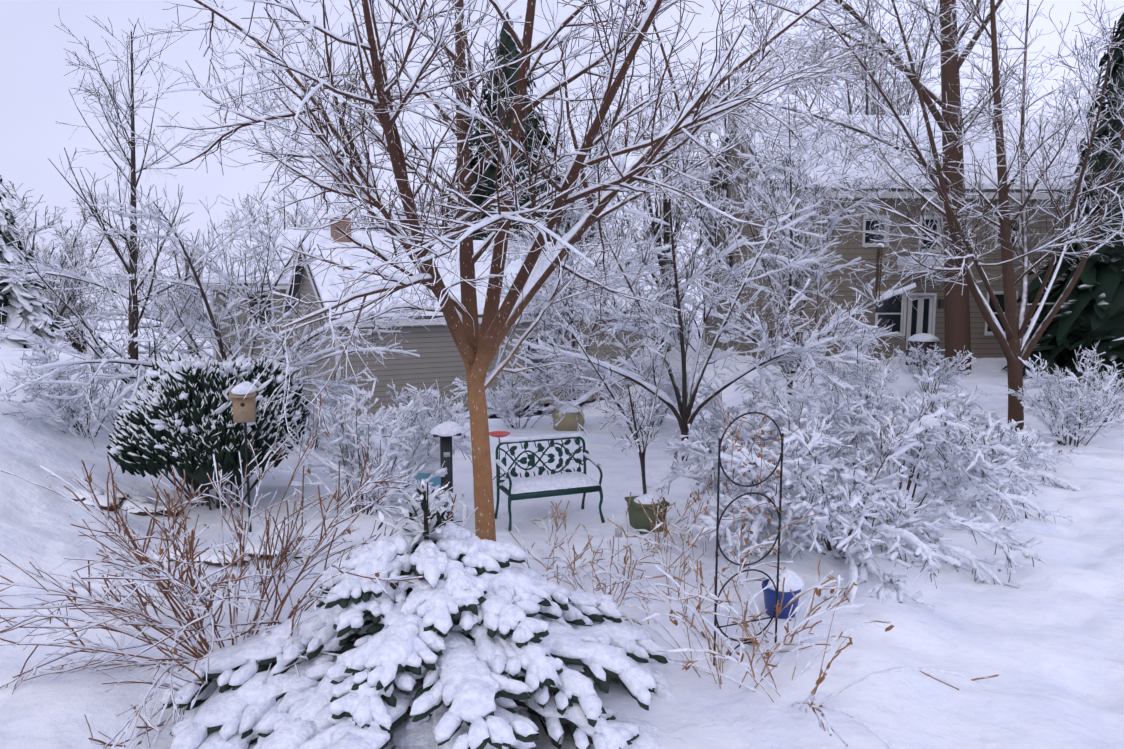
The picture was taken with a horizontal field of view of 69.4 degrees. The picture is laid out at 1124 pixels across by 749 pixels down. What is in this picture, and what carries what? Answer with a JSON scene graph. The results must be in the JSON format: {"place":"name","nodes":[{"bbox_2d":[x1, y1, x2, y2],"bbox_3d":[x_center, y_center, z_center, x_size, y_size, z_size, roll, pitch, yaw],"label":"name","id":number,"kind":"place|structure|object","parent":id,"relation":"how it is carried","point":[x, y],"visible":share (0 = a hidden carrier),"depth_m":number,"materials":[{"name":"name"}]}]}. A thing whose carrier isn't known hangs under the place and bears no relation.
{"place":"outdoors","nodes":[
{"label":"outdoors","id":0,"kind":"place"},
{"bbox_2d":[495,433,599,493],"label":"bench snow","id":1,"kind":"structure","parent":0,"point":[567,480],"depth_m":9.06,"materials":[{"name":"white snow"}]},
{"bbox_2d":[0,271,1123,748],"bbox_3d":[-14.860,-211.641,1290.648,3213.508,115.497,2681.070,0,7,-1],"label":"snow ground","id":2,"kind":"structure","parent":0,"point":[1044,641],"depth_m":7.24,"materials":[{"name":"white snow"}]},
{"bbox_2d":[0,174,76,350],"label":"evergreen tree","id":3,"kind":"object","parent":2,"relation":"on","point":[18,305],"visible":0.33,"depth_m":19.26,"materials":[{"name":"grey plant"}]},
{"bbox_2d":[1,180,129,345],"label":"tree","id":4,"kind":"object","parent":2,"relation":"on","point":[70,284],"visible":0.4,"depth_m":26.22,"materials":[{"name":"grey plant"}]},
{"bbox_2d":[29,235,123,354],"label":"tree","id":5,"kind":"object","parent":2,"relation":"on","point":[79,348],"visible":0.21,"depth_m":30.03,"materials":[{"name":"grey plant"}]},
{"bbox_2d":[0,318,161,437],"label":"twiggy shrub","id":6,"kind":"object","parent":2,"relation":"on","point":[52,405],"visible":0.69,"depth_m":10.72,"materials":[{"name":"grey plant"}]},
{"bbox_2d":[0,7,242,391],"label":"tall tree","id":7,"kind":"object","parent":2,"relation":"on","point":[134,257],"visible":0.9,"depth_m":11.69,"materials":[{"name":"grey plant"}]},
{"bbox_2d":[96,218,209,356],"bbox_3d":[-18.811,-3.775,39.343,6.515,7.644,3.656,0,7,-1],"label":"tree","id":8,"kind":"object","parent":2,"relation":"on","point":[170,251],"visible":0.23,"depth_m":39.06,"materials":[{"name":"grey plant"}]},
{"bbox_2d":[142,344,209,372],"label":"twiggy shrub","id":9,"kind":"object","parent":2,"relation":"on","point":[188,353],"visible":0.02,"depth_m":12.15,"materials":[{"name":"grey plant"}]},
{"bbox_2d":[69,488,313,565],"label":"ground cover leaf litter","id":10,"kind":"object","parent":2,"relation":"on","point":[125,504],"visible":0.56,"depth_m":9.05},
{"bbox_2d":[106,350,309,509],"bbox_3d":[-4.072,0.683,9.704,2.272,1.882,2.031,0,7,-1],"label":"yew shrub","id":11,"kind":"object","parent":2,"relation":"on","point":[176,412],"visible":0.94,"depth_m":8.95,"materials":[{"name":"green plant"}]},
{"bbox_2d":[0,182,445,447],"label":"dogwood tree","id":12,"kind":"object","parent":2,"relation":"on","point":[217,342],"visible":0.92,"depth_m":11.94,"materials":[{"name":"grey plant"}]},
{"bbox_2d":[0,395,479,748],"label":"shrub","id":13,"kind":"object","parent":2,"relation":"on","point":[187,615],"visible":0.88,"depth_m":5.37,"materials":[{"name":"brown plant"}]},
{"bbox_2d":[221,189,263,228],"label":"tree","id":14,"kind":"object","parent":2,"relation":"on","point":[231,215],"visible":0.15,"depth_m":46.98,"materials":[{"name":"grey plant"}]},
{"bbox_2d":[228,381,257,531],"bbox_3d":[-3.377,0.926,8.700,0.267,1.708,0.324,-1,7,-12],"label":"birdhouse on pole","id":15,"kind":"object","parent":2,"relation":"on","point":[244,411],"visible":0.92,"depth_m":8.57,"materials":[{"name":"brown wood"}]},
{"bbox_2d":[270,520,300,568],"bbox_3d":[-2.611,1.629,7.671,0.275,0.513,0.275,0,7,-1],"label":"gazing ball on stand","id":16,"kind":"object","parent":2,"relation":"on","point":[278,546],"visible":0.29,"depth_m":7.57,"materials":[{"name":"white"}]},
{"bbox_2d":[253,185,329,237],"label":"tree","id":17,"kind":"object","parent":2,"relation":"on","point":[296,218],"visible":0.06,"depth_m":41.34,"materials":[{"name":"grey plant"}]},
{"bbox_2d":[202,228,388,375],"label":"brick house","id":18,"kind":"structure","parent":2,"relation":"on","point":[291,234],"depth_m":36.92,"materials":[{"name":"beige"}]},
{"bbox_2d":[298,390,392,448],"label":"twiggy shrub","id":19,"kind":"object","parent":2,"relation":"on","point":[311,416],"visible":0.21,"depth_m":12.72,"materials":[{"name":"grey plant"}]},
{"bbox_2d":[296,157,422,231],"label":"tree","id":20,"kind":"object","parent":2,"relation":"on","point":[366,219],"visible":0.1,"depth_m":44.58,"materials":[{"name":"grey plant"}]},
{"bbox_2d":[270,369,474,519],"bbox_3d":[-2.009,0.808,9.479,3.099,1.655,1.958,4,8,31],"label":"twiggy shrub","id":21,"kind":"object","parent":2,"relation":"on","point":[348,448],"visible":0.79,"depth_m":9.26,"materials":[{"name":"grey plant"}]},
{"bbox_2d":[353,185,445,235],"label":"tree","id":22,"kind":"object","parent":2,"relation":"on","point":[437,207],"visible":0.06,"depth_m":36.99,"materials":[{"name":"grey plant"}]},
{"bbox_2d":[160,482,673,748],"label":"spruce shrub","id":23,"kind":"object","parent":2,"relation":"on","point":[468,640],"visible":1,"depth_m":4.64,"materials":[{"name":"grey plant"}]},
{"bbox_2d":[374,479,455,545],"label":"small evergreen shrub","id":24,"kind":"object","parent":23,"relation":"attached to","point":[416,523],"visible":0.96,"depth_m":5.12,"materials":[{"name":"green plant"}]},
{"bbox_2d":[403,458,440,501],"bbox_3d":[-1.676,1.267,9.839,0.530,0.594,0.530,0,7,-1],"label":"birdhouse","id":25,"kind":"object","parent":2,"relation":"on","point":[428,470],"visible":0.23,"depth_m":9.64,"materials":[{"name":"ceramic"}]},
{"bbox_2d":[383,381,469,448],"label":"twiggy shrub","id":26,"kind":"object","parent":2,"relation":"on","point":[404,395],"visible":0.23,"depth_m":12.68,"materials":[{"name":"grey plant"}]},
{"bbox_2d":[429,421,464,524],"bbox_3d":[-1.265,1.121,9.006,0.394,1.218,0.365,0,7,-1],"label":"post with snow cap","id":27,"kind":"object","parent":2,"relation":"on","point":[445,432],"visible":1,"depth_m":8.91,"materials":[{"name":"grey"}]},
{"bbox_2d":[282,214,657,415],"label":"gabled house","id":28,"kind":"structure","parent":2,"relation":"on","point":[440,360],"depth_m":25.78,"materials":[{"name":"beige"}]},
{"bbox_2d":[101,0,887,541],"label":"tree","id":29,"kind":"object","parent":2,"relation":"on","point":[477,350],"visible":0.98,"depth_m":6.68,"materials":[{"name":"brown plant"}]},
{"bbox_2d":[489,431,510,479],"bbox_3d":[-0.851,1.154,11.041,0.316,0.725,0.316,0,7,-1],"label":"bird bath","id":30,"kind":"object","parent":2,"relation":"on","point":[498,434],"visible":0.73,"depth_m":11.03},
{"bbox_2d":[428,11,572,241],"bbox_3d":[-1.678,-5.686,35.829,11.249,19.630,11.755,2,7,14],"label":"evergreen tree","id":31,"kind":"object","parent":2,"relation":"on","point":[491,170],"visible":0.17,"depth_m":34.00,"materials":[{"name":"green plant"}]},
{"bbox_2d":[450,347,590,428],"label":"twiggy shrub","id":32,"kind":"object","parent":2,"relation":"on","point":[506,410],"visible":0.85,"depth_m":14.56,"materials":[{"name":"grey plant"}]},
{"bbox_2d":[474,114,584,242],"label":"tree","id":33,"kind":"object","parent":2,"relation":"on","point":[549,131],"depth_m":48.72,"materials":[{"name":"grey plant"}]},
{"bbox_2d":[495,437,604,530],"bbox_3d":[-0.145,1.218,9.172,1.165,0.915,0.619,-3,8,-21],"label":"cast iron bench","id":34,"kind":"object","parent":2,"relation":"on","point":[548,493],"visible":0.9,"depth_m":9.22,"materials":[{"name":"green metal"}]},
{"bbox_2d":[440,59,693,266],"bbox_3d":[0.791,-7.100,37.734,10.454,14.199,9.650,6,9,38],"label":"tree","id":35,"kind":"object","parent":2,"relation":"on","point":[581,141],"visible":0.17,"depth_m":35.94,"materials":[{"name":"grey plant"}]},
{"bbox_2d":[552,405,584,430],"bbox_3d":[0.118,0.774,14.631,0.594,0.565,0.452,0,7,-1],"label":"planter","id":36,"kind":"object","parent":2,"relation":"on","point":[569,421],"depth_m":14.46,"materials":[{"name":"beige ceramic"}]},
{"bbox_2d":[506,500,645,582],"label":"dry plant stalks","id":37,"kind":"object","parent":2,"relation":"on","point":[596,559],"visible":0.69,"depth_m":7.56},
{"bbox_2d":[474,166,696,432],"bbox_3d":[0.398,-1.321,14.958,4.158,4.704,4.000,0,7,-1],"label":"tree","id":38,"kind":"object","parent":2,"relation":"on","point":[530,239],"visible":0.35,"depth_m":14.47,"materials":[{"name":"grey plant"}]},
{"bbox_2d":[527,492,680,626],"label":"dry plant stalks","id":39,"kind":"object","parent":2,"relation":"on","point":[557,573],"visible":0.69,"depth_m":6.83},
{"bbox_2d":[615,528,621,561],"bbox_3d":[0.550,1.680,7.910,0.070,0.379,0.010,-1,7,-12],"label":"plant marker","id":40,"kind":"object","parent":2,"relation":"on","point":[618,532],"visible":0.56,"depth_m":7.89,"materials":[{"name":"grey"}]},
{"bbox_2d":[577,491,704,574],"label":"dry plant stalks","id":41,"kind":"object","parent":2,"relation":"on","point":[664,523],"visible":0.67,"depth_m":8.17,"materials":[{"name":"brown plant"}]},
{"bbox_2d":[591,361,699,426],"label":"twiggy shrub","id":42,"kind":"object","parent":2,"relation":"on","point":[670,394],"visible":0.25,"depth_m":14.68,"materials":[{"name":"grey plant"}]},
{"bbox_2d":[625,493,669,533],"bbox_3d":[0.928,1.518,8.865,0.377,0.442,0.370,-2,7,-18],"label":"plant pot","id":43,"kind":"object","parent":2,"relation":"on","point":[638,518],"visible":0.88,"depth_m":8.73,"materials":[{"name":"green ceramic"}]},
{"bbox_2d":[546,293,667,493],"bbox_3d":[0.538,0.326,8.757,1.424,2.401,1.651,0,7,-1],"label":"potted tree","id":44,"kind":"object","parent":43,"relation":"in","point":[632,412],"visible":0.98,"depth_m":8.86,"materials":[{"name":"grey plant"}]},
{"bbox_2d":[568,44,735,351],"bbox_3d":[4.538,-6.961,33.376,9.888,12.825,7.854,2,7,17],"label":"tree","id":45,"kind":"object","parent":2,"relation":"on","point":[665,234],"visible":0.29,"depth_m":33.39,"materials":[{"name":"grey plant"}]},
{"bbox_2d":[592,495,792,641],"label":"dry plant stalks","id":46,"kind":"object","parent":2,"relation":"on","point":[741,553],"visible":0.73,"depth_m":6.71,"materials":[{"name":"brown plant"}]},
{"bbox_2d":[634,475,759,582],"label":"dry plant stalks","id":47,"kind":"object","parent":2,"relation":"on","point":[675,545],"visible":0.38,"depth_m":8.09,"materials":[{"name":"brown plant"}]},
{"bbox_2d":[507,90,887,460],"bbox_3d":[2.099,-1.309,12.161,5.795,5.278,5.068,0,7,-1],"label":"maple tree","id":48,"kind":"object","parent":2,"relation":"on","point":[795,353],"visible":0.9,"depth_m":11.60,"materials":[{"name":"grey plant"}]},
{"bbox_2d":[613,517,864,688],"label":"dry plant stalks","id":49,"kind":"object","parent":2,"relation":"on","point":[672,614],"visible":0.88,"depth_m":5.63,"materials":[{"name":"brown plant"}]},
{"bbox_2d":[668,373,846,461],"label":"shrub","id":50,"kind":"object","parent":2,"relation":"on","point":[712,430],"visible":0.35,"depth_m":13.20,"materials":[{"name":"white plant"}]},
{"bbox_2d":[629,0,886,273],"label":"tree","id":51,"kind":"object","parent":2,"relation":"on","point":[724,185],"visible":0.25,"depth_m":29.24,"materials":[{"name":"grey plant"}]},
{"bbox_2d":[703,393,816,665],"bbox_3d":[1.437,1.125,5.718,0.851,2.022,0.269,-1,7,-6],"label":"garden trellis","id":52,"kind":"object","parent":2,"relation":"on","point":[779,472],"visible":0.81,"depth_m":5.71,"materials":[{"name":"black metal"}]},
{"bbox_2d":[617,45,923,402],"bbox_3d":[4.377,-3.164,18.002,6.666,7.957,5.807,0,7,-1],"label":"tree","id":53,"kind":"object","parent":2,"relation":"on","point":[800,280],"visible":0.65,"depth_m":17.82,"materials":[{"name":"grey plant"}]},
{"bbox_2d":[646,400,916,564],"bbox_3d":[2.320,1.145,8.998,2.720,1.642,2.806,-3,8,-23],"label":"shrub","id":54,"kind":"object","parent":2,"relation":"on","point":[814,437],"visible":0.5,"depth_m":8.67,"materials":[{"name":"white plant"}]},
{"bbox_2d":[762,568,803,618],"bbox_3d":[1.811,1.810,6.643,0.354,0.429,0.334,0,7,-1],"label":"flower pot","id":55,"kind":"object","parent":2,"relation":"on","point":[794,582],"visible":0.62,"depth_m":6.53,"materials":[{"name":"ceramic"}]},
{"bbox_2d":[642,553,998,748],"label":"dry plant stalks","id":56,"kind":"object","parent":2,"relation":"on","point":[710,597],"visible":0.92,"depth_m":5.17,"materials":[{"name":"brown plant"}]},
{"bbox_2d":[701,365,945,484],"bbox_3d":[3.413,0.780,11.611,2.937,1.752,3.034,-1,7,-8],"label":"shrub","id":57,"kind":"object","parent":2,"relation":"on","point":[757,406],"visible":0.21,"depth_m":11.37,"materials":[{"name":"white plant"}]},
{"bbox_2d":[817,342,901,399],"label":"twiggy shrub","id":58,"kind":"object","parent":2,"relation":"on","point":[868,378],"visible":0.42,"depth_m":18.56,"materials":[{"name":"grey plant"}]},
{"bbox_2d":[684,393,1045,610],"bbox_3d":[2.885,1.248,8.049,3.513,2.178,3.124,0,7,-1],"label":"shrub","id":59,"kind":"object","parent":2,"relation":"on","point":[926,524],"visible":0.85,"depth_m":7.62,"materials":[{"name":"white plant"}]},
{"bbox_2d":[693,0,1054,374],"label":"oak tree","id":60,"kind":"object","parent":2,"relation":"on","point":[957,335],"visible":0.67,"depth_m":21.51,"materials":[{"name":"brown plant"}]},
{"bbox_2d":[790,0,978,115],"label":"tree","id":61,"kind":"object","parent":2,"relation":"on","point":[872,86],"visible":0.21,"depth_m":34.74,"materials":[{"name":"grey plant"}]},
{"bbox_2d":[696,113,1089,365],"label":"two storey house","id":62,"kind":"structure","parent":2,"relation":"on","point":[907,318],"depth_m":24.75,"materials":[{"name":"beige"}]},
{"bbox_2d":[807,349,987,457],"bbox_3d":[5.434,0.502,13.536,3.146,1.667,2.996,4,8,27],"label":"shrub","id":63,"kind":"object","parent":2,"relation":"on","point":[882,376],"visible":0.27,"depth_m":13.38,"materials":[{"name":"white plant"}]},
{"bbox_2d":[897,256,943,359],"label":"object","id":64,"kind":"structure","parent":2,"relation":"on","point":[901,264],"depth_m":23.92,"materials":[{"name":"grey wood"}]},
{"bbox_2d":[906,333,939,365],"bbox_3d":[10.322,-0.625,23.214,0.920,1.120,0.644,0,7,-1],"label":"covered grill","id":65,"kind":"object","parent":2,"relation":"on","point":[928,340],"visible":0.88,"depth_m":22.98,"materials":[{"name":"black metal"}]},
{"bbox_2d":[733,0,1123,430],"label":"tree","id":66,"kind":"object","parent":2,"relation":"on","point":[1012,341],"visible":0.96,"depth_m":14.90,"materials":[{"name":"brown plant"}]},
{"bbox_2d":[875,232,883,312],"bbox_3d":[5.627,-1.939,14.395,0.119,1.682,0.110,0,7,-1],"label":"wind chime hanging","id":67,"kind":"object","parent":66,"relation":"hanging from","point":[878,275],"visible":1,"depth_m":14.39,"materials":[{"name":"black metal"}]},
{"bbox_2d":[858,384,1011,445],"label":"shrub","id":68,"kind":"object","parent":2,"relation":"on","point":[969,402],"visible":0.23,"depth_m":14.49,"materials":[{"name":"white plant"}]},
{"bbox_2d":[895,339,979,392],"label":"twiggy shrub","id":69,"kind":"object","parent":2,"relation":"on","point":[949,373],"visible":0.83,"depth_m":19.09,"materials":[{"name":"grey plant"}]},
{"bbox_2d":[818,363,1073,548],"bbox_3d":[4.175,0.941,9.952,2.771,2.329,3.149,-6,9,-41],"label":"shrub","id":70,"kind":"object","parent":2,"relation":"on","point":[959,472],"visible":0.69,"depth_m":9.42,"materials":[{"name":"white plant"}]},
{"bbox_2d":[871,389,1084,506],"bbox_3d":[6.067,0.937,11.672,2.518,1.649,3.247,6,9,42],"label":"shrub","id":71,"kind":"object","parent":2,"relation":"on","point":[1026,446],"visible":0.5,"depth_m":11.32,"materials":[{"name":"white plant"}]},
{"bbox_2d":[983,28,1113,131],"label":"tree","id":72,"kind":"object","parent":2,"relation":"on","point":[1096,70],"visible":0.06,"depth_m":29.70,"materials":[{"name":"grey plant"}]},
{"bbox_2d":[1001,13,1123,389],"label":"spruce","id":73,"kind":"object","parent":2,"relation":"on","point":[1090,312],"visible":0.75,"depth_m":20.23,"materials":[{"name":"green plant"}]},
{"bbox_2d":[1005,346,1123,446],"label":"twiggy shrub","id":74,"kind":"object","parent":2,"relation":"on","point":[1073,407],"visible":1,"depth_m":13.50,"materials":[{"name":"grey plant"}]},
{"bbox_2d":[1048,341,1123,426],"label":"twiggy shrub","id":75,"kind":"object","parent":2,"relation":"on","point":[1093,354],"visible":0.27,"depth_m":15.75,"materials":[{"name":"grey plant"}]},
{"bbox_2d":[0,0,1123,275],"label":"sky","id":76,"kind":"structure","parent":0,"point":[35,94],"materials":[{"name":"white"}]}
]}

